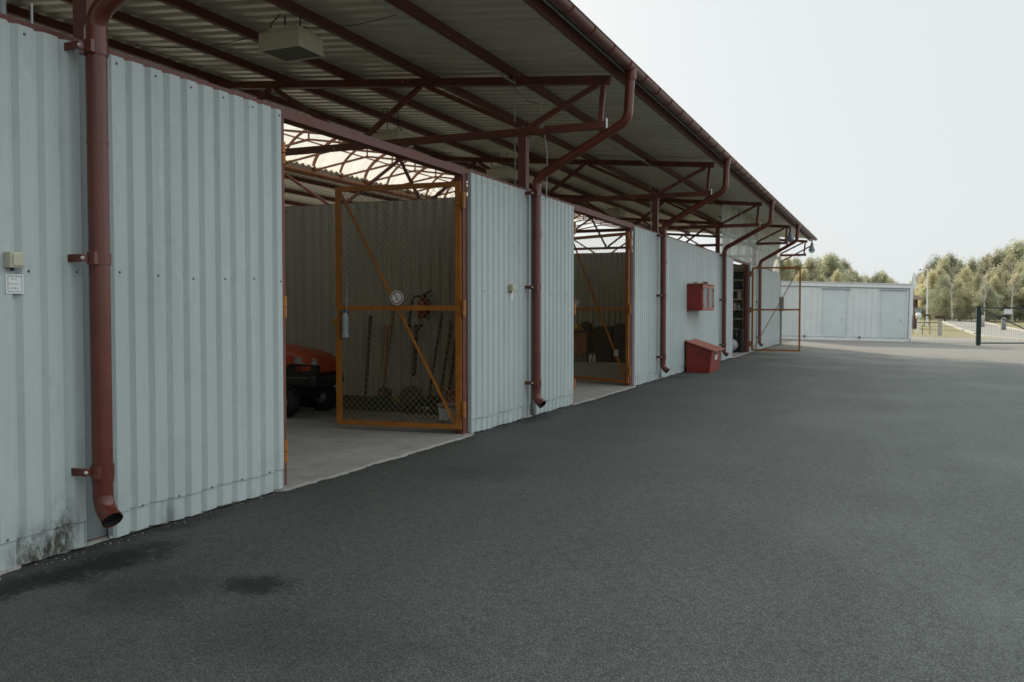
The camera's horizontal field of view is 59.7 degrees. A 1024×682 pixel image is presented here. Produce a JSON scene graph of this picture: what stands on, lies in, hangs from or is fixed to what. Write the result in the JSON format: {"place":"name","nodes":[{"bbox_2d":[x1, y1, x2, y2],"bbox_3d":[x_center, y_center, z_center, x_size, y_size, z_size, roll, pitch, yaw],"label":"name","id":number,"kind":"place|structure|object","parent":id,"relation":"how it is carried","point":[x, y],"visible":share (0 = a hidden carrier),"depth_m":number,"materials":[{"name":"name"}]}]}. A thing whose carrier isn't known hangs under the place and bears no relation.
{"place":"outdoors","nodes":[
{"label":"outdoors","id":0,"kind":"place"},
{"bbox_2d":[87,351,745,541],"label":"concrete floor","id":1,"kind":"structure","parent":0,"point":[321,442],"depth_m":9.94,"materials":[{"name":"grey concrete"}]},
{"bbox_2d":[286,344,343,417],"bbox_3d":[-3.546,0.344,12.236,2.520,1.258,1.114,1,2,23],"label":"riding mower","id":2,"kind":"object","parent":1,"relation":"on","point":[311,375],"visible":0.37,"depth_m":11.65,"materials":[{"name":"plastic"}]},
{"bbox_2d":[300,400,408,411],"bbox_3d":[-2.969,0.896,12.780,3.350,0.090,0.110,1,2,23],"label":"timber","id":3,"kind":"object","parent":1,"relation":"on","point":[360,405],"visible":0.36,"depth_m":12.39,"materials":[{"name":"brown wood"}]},
{"bbox_2d":[364,316,374,396],"bbox_3d":[-1.934,0.296,12.558,0.364,1.309,0.350,1,2,23],"label":"push broom","id":4,"kind":"object","parent":1,"relation":"on","point":[368,350],"visible":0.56,"depth_m":12.60,"materials":[{"name":"brown wood"}]},
{"bbox_2d":[365,310,395,411],"bbox_3d":[-1.726,0.254,12.400,0.500,1.408,0.455,1,2,23],"label":"rake","id":5,"kind":"object","parent":1,"relation":"on","point":[385,402],"visible":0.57,"depth_m":12.24,"materials":[{"name":"brown wood"}]},
{"bbox_2d":[378,326,391,398],"bbox_3d":[-1.744,0.374,12.519,0.217,1.161,0.322,0,2,10],"label":"spade","id":6,"kind":"object","parent":1,"relation":"on","point":[386,390],"visible":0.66,"depth_m":12.45,"materials":[{"name":"brown wood"}]},
{"bbox_2d":[0,0,816,570],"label":"storage shed","id":7,"kind":"structure","parent":1,"relation":"on","point":[190,232],"depth_m":10.07,"materials":[{"name":"metal"}]},
{"bbox_2d":[0,0,5,14],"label":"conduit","id":8,"kind":"object","parent":7,"relation":"attached to","point":[2,6],"depth_m":4.82,"materials":[{"name":"grey metal"}]},
{"bbox_2d":[4,251,23,270],"bbox_3d":[-2.654,-0.424,4.760,0.056,0.103,0.085,1,2,23],"label":"light switch","id":9,"kind":"object","parent":7,"relation":"attached to","point":[12,260],"visible":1,"depth_m":4.73,"materials":[{"name":"beige plastic"}]},
{"bbox_2d":[5,274,23,293],"bbox_3d":[-2.671,-0.306,4.789,0.005,0.105,0.105,1,2,23],"label":"notice","id":10,"kind":"object","parent":7,"relation":"attached to","point":[14,283],"visible":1,"depth_m":4.79,"materials":[{"name":"white paper"}]},
{"bbox_2d":[136,35,258,47],"bbox_3d":[-3.466,-3.396,10.062,2.051,0.145,0.008,1,2,23],"label":"supply wire","id":11,"kind":"object","parent":7,"relation":"attached to","point":[197,46],"visible":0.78,"depth_m":10.10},
{"bbox_2d":[256,14,324,62],"bbox_3d":[-2.393,-3.324,9.662,0.551,0.430,0.473,1,2,23],"label":"flood light","id":12,"kind":"object","parent":7,"relation":"hanging from","point":[290,43],"visible":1,"depth_m":9.54,"materials":[{"name":"beige metal"}]},
{"bbox_2d":[332,306,336,324],"bbox_3d":[-2.071,-0.297,10.387,0.066,0.227,0.026,1,2,18],"label":"padlock","id":13,"kind":"object","parent":7,"relation":"attached to","point":[334,315],"visible":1,"depth_m":10.38,"materials":[{"name":"gold metal"}]},
{"bbox_2d":[342,274,348,337],"bbox_3d":[-1.934,-0.409,10.333,0.086,0.744,0.086,1,2,23],"label":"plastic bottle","id":14,"kind":"object","parent":7,"relation":"hanging from","point":[345,326],"visible":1,"depth_m":10.31,"materials":[{"name":"grey"}]},
{"bbox_2d":[305,14,396,27],"bbox_3d":[-1.714,-3.323,9.291,1.290,0.098,0.008,1,2,30],"label":"supply wire","id":15,"kind":"object","parent":7,"relation":"attached to","point":[354,24],"visible":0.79,"depth_m":9.25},
{"bbox_2d":[371,107,413,147],"bbox_3d":[-1.976,-3.520,14.643,0.551,0.643,0.473,1,2,23],"label":"flood light","id":16,"kind":"object","parent":7,"relation":"hanging from","point":[388,134],"visible":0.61,"depth_m":14.48,"materials":[{"name":"beige metal"}]},
{"bbox_2d":[390,291,402,304],"bbox_3d":[-1.306,-0.489,10.112,0.160,0.160,0.004,1,2,18],"label":"no smoking sign","id":17,"kind":"object","parent":7,"relation":"attached to","point":[396,297],"visible":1,"depth_m":10.11,"materials":[{"name":"white metal"}]},
{"bbox_2d":[408,290,431,327],"bbox_3d":[-1.286,-0.434,12.350,0.364,0.532,0.177,0,2,1],"label":"leaf blower","id":18,"kind":"object","parent":7,"relation":"attached to","point":[423,300],"visible":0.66,"depth_m":12.29,"materials":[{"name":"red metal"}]},
{"bbox_2d":[440,321,452,393],"bbox_3d":[-0.896,0.229,12.092,0.044,1.004,0.382,1,2,21],"label":"tool pole","id":19,"kind":"object","parent":7,"relation":"attached to","point":[446,353],"visible":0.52,"depth_m":12.08,"materials":[{"name":"brown wood"}]},
{"bbox_2d":[448,338,454,389],"bbox_3d":[-0.784,0.184,12.043,0.048,1.173,0.386,1,2,24],"label":"tool pole","id":20,"kind":"object","parent":7,"relation":"attached to","point":[451,370],"visible":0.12,"depth_m":11.98,"materials":[{"name":"brown wood"}]},
{"bbox_2d":[486,152,517,180],"bbox_3d":[-0.213,-3.696,18.780,0.551,0.573,0.473,1,2,23],"label":"flood light","id":21,"kind":"object","parent":7,"relation":"hanging from","point":[504,173],"visible":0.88,"depth_m":18.62,"materials":[{"name":"beige metal"}]},
{"bbox_2d":[512,89,515,184],"bbox_3d":[0.028,-2.595,11.754,0.048,1.437,0.017,1,2,23],"label":"hanging cable","id":22,"kind":"object","parent":7,"relation":"hanging from","point":[514,142],"visible":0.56,"depth_m":11.75,"materials":[{"name":"black rubber"}]},
{"bbox_2d":[513,86,547,199],"bbox_3d":[0.194,-2.634,11.628,0.585,1.602,0.018,1,2,23],"label":"hanging cable","id":23,"kind":"object","parent":7,"relation":"hanging from","point":[544,138],"visible":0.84,"depth_m":11.53,"materials":[{"name":"black rubber"}]},
{"bbox_2d":[373,0,716,204],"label":"cable run","id":24,"kind":"object","parent":7,"relation":"attached to","point":[422,28],"visible":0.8,"depth_m":10.73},
{"bbox_2d":[604,201,625,217],"bbox_3d":[3.039,-3.956,26.412,0.551,0.573,0.473,1,2,23],"label":"flood light","id":25,"kind":"object","parent":7,"relation":"hanging from","point":[618,212],"visible":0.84,"depth_m":26.25,"materials":[{"name":"beige metal"}]},
{"bbox_2d":[687,283,714,310],"bbox_3d":[4.469,-1.029,21.051,0.383,0.622,1.424,1,2,23],"label":"fire hose cabinet","id":26,"kind":"object","parent":7,"relation":"attached to","point":[700,296],"visible":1,"depth_m":20.45,"materials":[{"name":"red metal"}]},
{"bbox_2d":[780,297,783,343],"bbox_3d":[11.312,-0.858,37.396,0.150,1.970,0.250,1,2,23],"label":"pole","id":27,"kind":"object","parent":7,"relation":"attached to","point":[782,304],"visible":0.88,"depth_m":37.43,"materials":[{"name":"grey metal"}]},
{"bbox_2d":[787,226,793,242],"bbox_3d":[9.699,-3.707,31.086,0.267,0.585,0.267,1,2,23],"label":"bell lamp","id":28,"kind":"object","parent":7,"relation":"hanging from","point":[790,237],"visible":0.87,"depth_m":31.02,"materials":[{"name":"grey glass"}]},
{"bbox_2d":[399,323,422,405],"bbox_3d":[-1.338,0.359,12.308,0.340,1.204,0.358,1,2,23],"label":"shovel","id":29,"kind":"object","parent":1,"relation":"on","point":[408,395],"visible":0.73,"depth_m":12.24,"materials":[{"name":"brown wood"}]},
{"bbox_2d":[399,394,441,414],"bbox_3d":[-1.138,0.849,11.969,0.773,0.238,0.275,1,2,23],"label":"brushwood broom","id":30,"kind":"object","parent":1,"relation":"on","point":[426,404],"visible":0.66,"depth_m":11.94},
{"bbox_2d":[416,312,442,414],"bbox_3d":[-1.034,0.286,12.092,0.360,1.366,0.489,1,2,23],"label":"garden rake","id":31,"kind":"object","parent":1,"relation":"on","point":[435,354],"visible":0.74,"depth_m":12.06,"materials":[{"name":"brown wood"}]},
{"bbox_2d":[437,402,454,422],"bbox_3d":[-0.768,0.883,10.788,0.266,0.260,0.266,1,2,23],"label":"paint bucket","id":32,"kind":"object","parent":1,"relation":"on","point":[444,414],"visible":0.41,"depth_m":10.68,"materials":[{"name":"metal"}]},
{"bbox_2d":[445,388,467,401],"bbox_3d":[-0.737,0.808,11.838,0.316,0.340,0.316,1,2,23],"label":"plastic bucket","id":33,"kind":"object","parent":1,"relation":"on","point":[449,395],"visible":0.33,"depth_m":11.72,"materials":[{"name":"plastic"}]},
{"bbox_2d":[574,330,593,361],"bbox_3d":[1.236,0.120,24.676,2.150,0.840,0.680,1,2,23],"label":"workbench","id":34,"kind":"object","parent":1,"relation":"on","point":[587,344],"visible":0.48,"depth_m":24.07,"materials":[{"name":"brown wood"}]},
{"bbox_2d":[732,330,738,351],"bbox_3d":[7.338,0.011,29.646,0.431,0.720,0.892,1,2,23],"label":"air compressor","id":35,"kind":"object","parent":1,"relation":"on","point":[735,341],"visible":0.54,"depth_m":29.36,"materials":[{"name":"metal"}]},
{"bbox_2d":[733,274,744,341],"bbox_3d":[7.234,-0.946,30.126,1.230,2.600,0.510,1,2,23],"label":"shelving rack","id":36,"kind":"object","parent":1,"relation":"on","point":[743,314],"visible":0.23,"depth_m":29.68,"materials":[{"name":"grey metal"}]},
{"bbox_2d":[733,272,743,279],"bbox_3d":[7.555,-2.185,29.931,0.400,0.269,0.400,1,2,23],"label":"storage box","id":37,"kind":"object","parent":36,"relation":"on","point":[737,275],"visible":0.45,"depth_m":29.73,"materials":[{"name":"plastic"}]},
{"bbox_2d":[739,329,743,352],"bbox_3d":[7.603,-0.014,29.506,0.120,0.780,0.320,1,2,23],"label":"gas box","id":38,"kind":"object","parent":1,"relation":"on","point":[741,340],"visible":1,"depth_m":29.37,"materials":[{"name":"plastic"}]},
{"bbox_2d":[0,339,1023,681],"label":"asphalt yard","id":39,"kind":"structure","parent":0,"point":[830,511],"depth_m":5.31,"materials":[{"name":"grey asphalt"}]},
{"bbox_2d":[0,378,667,580],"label":"grit","id":40,"kind":"object","parent":39,"relation":"on","point":[273,494],"visible":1,"depth_m":6.03,"materials":[{"name":"gravel"}]},
{"bbox_2d":[0,345,772,574],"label":"concrete edge","id":41,"kind":"object","parent":39,"relation":"on","point":[329,475],"visible":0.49,"depth_m":7.97,"materials":[{"name":"grey concrete"}]},
{"bbox_2d":[685,338,724,372],"bbox_3d":[4.488,0.333,20.731,0.670,0.748,1.310,1,2,23],"label":"sand bin","id":42,"kind":"object","parent":39,"relation":"on","point":[702,357],"visible":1,"depth_m":20.23,"materials":[{"name":"red paint"}]},
{"bbox_2d":[781,277,913,341],"bbox_3d":[16.074,-1.655,44.667,6.920,3.190,2.570,1,2,0],"label":"site container","id":43,"kind":"object","parent":39,"relation":"on","point":[848,311],"visible":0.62,"depth_m":43.49,"materials":[{"name":"metal"}]},
{"bbox_2d":[822,288,847,336],"bbox_3d":[15.793,-1.368,43.462,1.453,2.365,0.078,1,2,0],"label":"door","id":44,"kind":"structure","parent":43,"relation":"in","point":[835,302],"depth_m":43.47,"materials":[{"name":"white metal"}]},
{"bbox_2d":[880,290,907,338],"bbox_3d":[18.562,-1.305,43.455,1.365,2.365,0.078,1,2,0],"label":"door","id":45,"kind":"structure","parent":43,"relation":"in","point":[893,302],"depth_m":43.47,"materials":[{"name":"white metal"}]},
{"bbox_2d":[913,309,975,343],"bbox_3d":[19.875,-0.671,40.977,2.878,1.637,0.011,0,2,0],"label":"fence","id":46,"kind":"object","parent":39,"relation":"on","point":[945,326],"visible":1,"depth_m":40.97,"materials":[{"name":"metal"}]},
{"bbox_2d":[974,306,980,345],"bbox_3d":[21.395,-0.647,40.994,0.280,1.902,0.200,1,2,23],"label":"gate post","id":47,"kind":"object","parent":39,"relation":"on","point":[978,325],"visible":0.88,"depth_m":40.90,"materials":[{"name":"metal"}]},
{"bbox_2d":[980,307,1023,343],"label":"yard gate","id":48,"kind":"structure","parent":47,"relation":"attached to","point":[1007,310],"depth_m":40.96,"materials":[{"name":"black metal"}]},
{"bbox_2d":[580,321,592,330],"bbox_3d":[2.024,-0.412,24.300,0.357,0.250,0.315,1,2,23],"label":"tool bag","id":49,"kind":"object","parent":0,"point":[585,326],"visible":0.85,"depth_m":24.17,"materials":[{"name":"fabric"}]},
{"bbox_2d":[594,326,613,361],"bbox_3d":[2.545,0.078,24.149,0.530,0.960,0.600,1,2,23],"label":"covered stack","id":50,"kind":"object","parent":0,"point":[598,342],"visible":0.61,"depth_m":23.87,"materials":[{"name":"fabric"}]},
{"bbox_2d":[613,324,624,362],"bbox_3d":[3.027,0.052,23.889,0.500,1.030,0.560,1,2,23],"label":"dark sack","id":51,"kind":"object","parent":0,"point":[619,335],"visible":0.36,"depth_m":23.66,"materials":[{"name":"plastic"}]},
{"bbox_2d":[733,283,742,289],"bbox_3d":[7.537,-1.831,29.951,0.400,0.219,0.400,1,2,23],"label":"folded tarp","id":52,"kind":"object","parent":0,"point":[737,286],"visible":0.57,"depth_m":29.77,"materials":[{"name":"fabric"}]},
{"bbox_2d":[571,0,1023,283],"label":"sky","id":53,"kind":"structure","parent":0,"point":[892,131],"materials":[{"name":"white"}]},
{"bbox_2d":[912,295,922,327],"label":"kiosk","id":54,"kind":"object","parent":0,"point":[917,298],"visible":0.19,"depth_m":77.81,"materials":[{"name":"brown wood"}]},
{"bbox_2d":[911,337,1023,341],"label":"pavement","id":55,"kind":"structure","parent":0,"point":[960,339],"depth_m":49.72,"materials":[{"name":"grey concrete"}]},
{"bbox_2d":[912,317,1023,337],"bbox_3d":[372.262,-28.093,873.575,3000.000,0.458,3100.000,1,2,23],"label":"grass field","id":56,"kind":"structure","parent":0,"point":[948,332],"depth_m":73.64,"materials":[{"name":"green plant"}]},
{"bbox_2d":[779,258,794,280],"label":"broadleaf tree","id":57,"kind":"object","parent":56,"relation":"on","point":[783,264],"visible":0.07,"depth_m":194.17,"materials":[{"name":"green plant"}]},
{"bbox_2d":[783,253,797,279],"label":"birch tree","id":58,"kind":"object","parent":56,"relation":"on","point":[788,261],"visible":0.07,"depth_m":201.51,"materials":[{"name":"green plant"}]},
{"bbox_2d":[790,256,802,276],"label":"broadleaf tree","id":59,"kind":"object","parent":56,"relation":"on","point":[795,262],"visible":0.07,"depth_m":205.38,"materials":[{"name":"green plant"}]},
{"bbox_2d":[793,265,808,280],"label":"birch tree","id":60,"kind":"object","parent":56,"relation":"on","point":[804,276],"visible":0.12,"depth_m":166.53,"materials":[{"name":"green plant"}]},
{"bbox_2d":[806,255,820,281],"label":"broadleaf tree","id":61,"kind":"object","parent":56,"relation":"on","point":[812,271],"visible":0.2,"depth_m":189.94,"materials":[{"name":"green plant"}]},
{"bbox_2d":[813,274,830,281],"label":"broadleaf tree","id":62,"kind":"object","parent":56,"relation":"on","point":[820,279],"visible":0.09,"depth_m":161.82,"materials":[{"name":"green plant"}]},
{"bbox_2d":[810,251,851,281],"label":"broadleaf tree","id":63,"kind":"object","parent":56,"relation":"on","point":[831,266],"visible":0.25,"depth_m":188.76,"materials":[{"name":"green plant"}]},
{"bbox_2d":[830,269,843,281],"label":"birch tree","id":64,"kind":"object","parent":56,"relation":"on","point":[836,277],"visible":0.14,"depth_m":166.10,"materials":[{"name":"green plant"}]},
{"bbox_2d":[824,249,859,282],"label":"broadleaf tree","id":65,"kind":"object","parent":56,"relation":"on","point":[851,278],"visible":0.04,"depth_m":198.27,"materials":[{"name":"green plant"}]},
{"bbox_2d":[839,255,861,282],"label":"broadleaf tree","id":66,"kind":"object","parent":56,"relation":"on","point":[846,263],"visible":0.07,"depth_m":204.13,"materials":[{"name":"green plant"}]},
{"bbox_2d":[849,269,864,282],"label":"broadleaf tree","id":67,"kind":"object","parent":56,"relation":"on","point":[858,279],"visible":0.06,"depth_m":205.27,"materials":[{"name":"green plant"}]},
{"bbox_2d":[869,271,881,282],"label":"broadleaf tree","id":68,"kind":"object","parent":56,"relation":"on","point":[874,279],"visible":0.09,"depth_m":221.94,"materials":[{"name":"green plant"}]},
{"bbox_2d":[877,272,890,282],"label":"broadleaf tree","id":69,"kind":"object","parent":56,"relation":"on","point":[884,279],"visible":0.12,"depth_m":219.72,"materials":[{"name":"green plant"}]},
{"bbox_2d":[912,274,915,329],"bbox_3d":[26.162,-2.446,58.080,0.210,4.018,0.123,0,2,0],"label":"panel pole","id":70,"kind":"object","parent":56,"relation":"on","point":[914,279],"visible":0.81,"depth_m":57.98,"materials":[{"name":"metal"}]},
{"bbox_2d":[915,313,921,332],"bbox_3d":[28.256,-1.246,62.018,0.398,1.469,0.398,1,2,23],"label":"litter bin","id":71,"kind":"object","parent":56,"relation":"on","point":[918,316],"visible":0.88,"depth_m":61.95,"materials":[{"name":"white plastic"}]},
{"bbox_2d":[914,274,926,317],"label":"birch tree","id":72,"kind":"object","parent":56,"relation":"on","point":[921,278],"visible":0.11,"depth_m":178.48,"materials":[{"name":"green plant"}]},
{"bbox_2d":[918,269,927,325],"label":"street lamp","id":73,"kind":"object","parent":56,"relation":"on","point":[927,297],"visible":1,"depth_m":94.89,"materials":[{"name":"grey metal"}]},
{"bbox_2d":[914,268,939,319],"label":"birch tree","id":74,"kind":"object","parent":56,"relation":"on","point":[932,277],"visible":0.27,"depth_m":168.34,"materials":[{"name":"green plant"}]},
{"bbox_2d":[918,285,936,319],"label":"broadleaf tree","id":75,"kind":"object","parent":56,"relation":"on","point":[923,301],"visible":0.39,"depth_m":166.66,"materials":[{"name":"green plant"}]},
{"bbox_2d":[912,316,943,335],"bbox_3d":[25.966,-0.967,56.106,2.335,1.266,0.496,0,2,6],"label":"barrier post","id":76,"kind":"object","parent":56,"relation":"on","point":[939,325],"visible":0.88,"depth_m":55.92,"materials":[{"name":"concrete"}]},
{"bbox_2d":[921,250,941,282],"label":"broadleaf tree","id":77,"kind":"object","parent":56,"relation":"on","point":[932,265],"visible":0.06,"depth_m":208.20,"materials":[{"name":"green plant"}]},
{"bbox_2d":[921,272,954,320],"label":"broadleaf tree","id":78,"kind":"object","parent":56,"relation":"on","point":[944,284],"visible":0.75,"depth_m":149.00,"materials":[{"name":"green plant"}]},
{"bbox_2d":[932,254,953,279],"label":"broadleaf tree","id":79,"kind":"object","parent":56,"relation":"on","point":[945,265],"visible":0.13,"depth_m":189.12,"materials":[{"name":"green plant"}]},
{"bbox_2d":[933,249,967,318],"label":"broadleaf tree","id":80,"kind":"object","parent":56,"relation":"on","point":[953,261],"visible":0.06,"depth_m":198.88,"materials":[{"name":"green plant"}]},
{"bbox_2d":[949,266,960,284],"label":"broadleaf tree","id":81,"kind":"object","parent":56,"relation":"on","point":[951,274],"visible":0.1,"depth_m":185.89,"materials":[{"name":"green plant"}]},
{"bbox_2d":[949,276,973,320],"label":"broadleaf tree","id":82,"kind":"object","parent":56,"relation":"on","point":[959,304],"visible":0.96,"depth_m":145.92,"materials":[{"name":"green plant"}]},
{"bbox_2d":[964,275,975,320],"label":"birch tree","id":83,"kind":"object","parent":56,"relation":"on","point":[968,283],"visible":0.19,"depth_m":152.04,"materials":[{"name":"green plant"}]},
{"bbox_2d":[965,255,983,276],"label":"broadleaf tree","id":84,"kind":"object","parent":56,"relation":"on","point":[973,268],"visible":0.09,"depth_m":188.21,"materials":[{"name":"green plant"}]},
{"bbox_2d":[964,272,993,318],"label":"broadleaf tree","id":85,"kind":"object","parent":56,"relation":"on","point":[976,284],"visible":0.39,"depth_m":145.87,"materials":[{"name":"green plant"}]},
{"bbox_2d":[936,319,1023,340],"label":"kerb","id":86,"kind":"structure","parent":56,"relation":"on","point":[987,336],"depth_m":54.50,"materials":[{"name":"concrete"}]},
{"bbox_2d":[977,251,993,273],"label":"broadleaf tree","id":87,"kind":"object","parent":56,"relation":"on","point":[986,261],"visible":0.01,"depth_m":204.03,"materials":[{"name":"green plant"}]},
{"bbox_2d":[979,263,992,315],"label":"bare birch","id":88,"kind":"object","parent":56,"relation":"on","point":[985,285],"visible":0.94,"depth_m":135.81,"materials":[{"name":"grey plant"}]},
{"bbox_2d":[972,281,1006,321],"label":"broadleaf tree","id":89,"kind":"object","parent":56,"relation":"on","point":[994,297],"visible":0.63,"depth_m":140.19,"materials":[{"name":"green plant"}]},
{"bbox_2d":[978,246,1006,280],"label":"broadleaf tree","id":90,"kind":"object","parent":56,"relation":"on","point":[995,259],"visible":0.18,"depth_m":197.50,"materials":[{"name":"green plant"}]},
{"bbox_2d":[987,274,1010,320],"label":"birch tree","id":91,"kind":"object","parent":56,"relation":"on","point":[997,286],"visible":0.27,"depth_m":151.29,"materials":[{"name":"green plant"}]},
{"bbox_2d":[993,266,1008,320],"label":"broadleaf tree","id":92,"kind":"object","parent":56,"relation":"on","point":[999,274],"visible":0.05,"depth_m":161.45,"materials":[{"name":"green plant"}]},
{"bbox_2d":[992,251,1017,275],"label":"birch tree","id":93,"kind":"object","parent":56,"relation":"on","point":[1007,265],"visible":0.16,"depth_m":168.84,"materials":[{"name":"green plant"}]},
{"bbox_2d":[987,234,1023,318],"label":"broadleaf tree","id":94,"kind":"object","parent":56,"relation":"on","point":[1017,247],"visible":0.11,"depth_m":194.42,"materials":[{"name":"green plant"}]},
{"bbox_2d":[999,268,1014,319],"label":"broadleaf tree","id":95,"kind":"object","parent":56,"relation":"on","point":[1005,278],"visible":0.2,"depth_m":152.87,"materials":[{"name":"green plant"}]},
{"bbox_2d":[1000,272,1021,320],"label":"birch tree","id":96,"kind":"object","parent":56,"relation":"on","point":[1016,276],"visible":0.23,"depth_m":149.21,"materials":[{"name":"green plant"}]},
{"bbox_2d":[1007,257,1020,321],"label":"bare birch","id":97,"kind":"object","parent":56,"relation":"on","point":[1012,287],"visible":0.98,"depth_m":137.81,"materials":[{"name":"grey plant"}]},
{"bbox_2d":[1005,269,1023,319],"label":"broadleaf tree","id":98,"kind":"object","parent":56,"relation":"on","point":[1016,303],"visible":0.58,"depth_m":147.23,"materials":[{"name":"green plant"}]},
{"bbox_2d":[1011,258,1023,320],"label":"broadleaf tree","id":99,"kind":"object","parent":56,"relation":"on","point":[1020,268],"visible":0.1,"depth_m":156.72,"materials":[{"name":"green plant"}]},
{"bbox_2d":[1013,285,1023,315],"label":"birch tree","id":100,"kind":"object","parent":56,"relation":"on","point":[1019,297],"visible":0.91,"depth_m":145.70,"materials":[{"name":"green plant"}]},
{"bbox_2d":[943,318,1023,337],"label":"access road","id":101,"kind":"structure","parent":0,"point":[985,330],"depth_m":80.15,"materials":[{"name":"grey asphalt"}]},
{"bbox_2d":[934,265,949,310],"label":"birch tree","id":102,"kind":"object","parent":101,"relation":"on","point":[939,272],"visible":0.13,"depth_m":169.04,"materials":[{"name":"green plant"}]},
{"bbox_2d":[947,261,958,321],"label":"bare birch","id":103,"kind":"object","parent":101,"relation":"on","point":[953,280],"visible":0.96,"depth_m":134.90,"materials":[{"name":"plant"}]},
{"bbox_2d":[942,265,973,320],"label":"birch tree","id":104,"kind":"object","parent":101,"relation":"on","point":[965,273],"visible":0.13,"depth_m":153.59,"materials":[{"name":"green plant"}]},
{"bbox_3d":[-3.010,0.890,12.939,3.151,0.090,0.130,1,2,23],"label":"timber","id":105,"kind":"object","parent":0,"visible":0},
{"bbox_2d":[343,395,373,402],"bbox_3d":[-3.126,0.801,12.920,2.950,0.090,0.110,1,2,23],"label":"timber","id":106,"kind":"object","parent":105,"relation":"on","point":[359,399],"visible":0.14,"depth_m":12.46,"materials":[{"name":"brown wood"}]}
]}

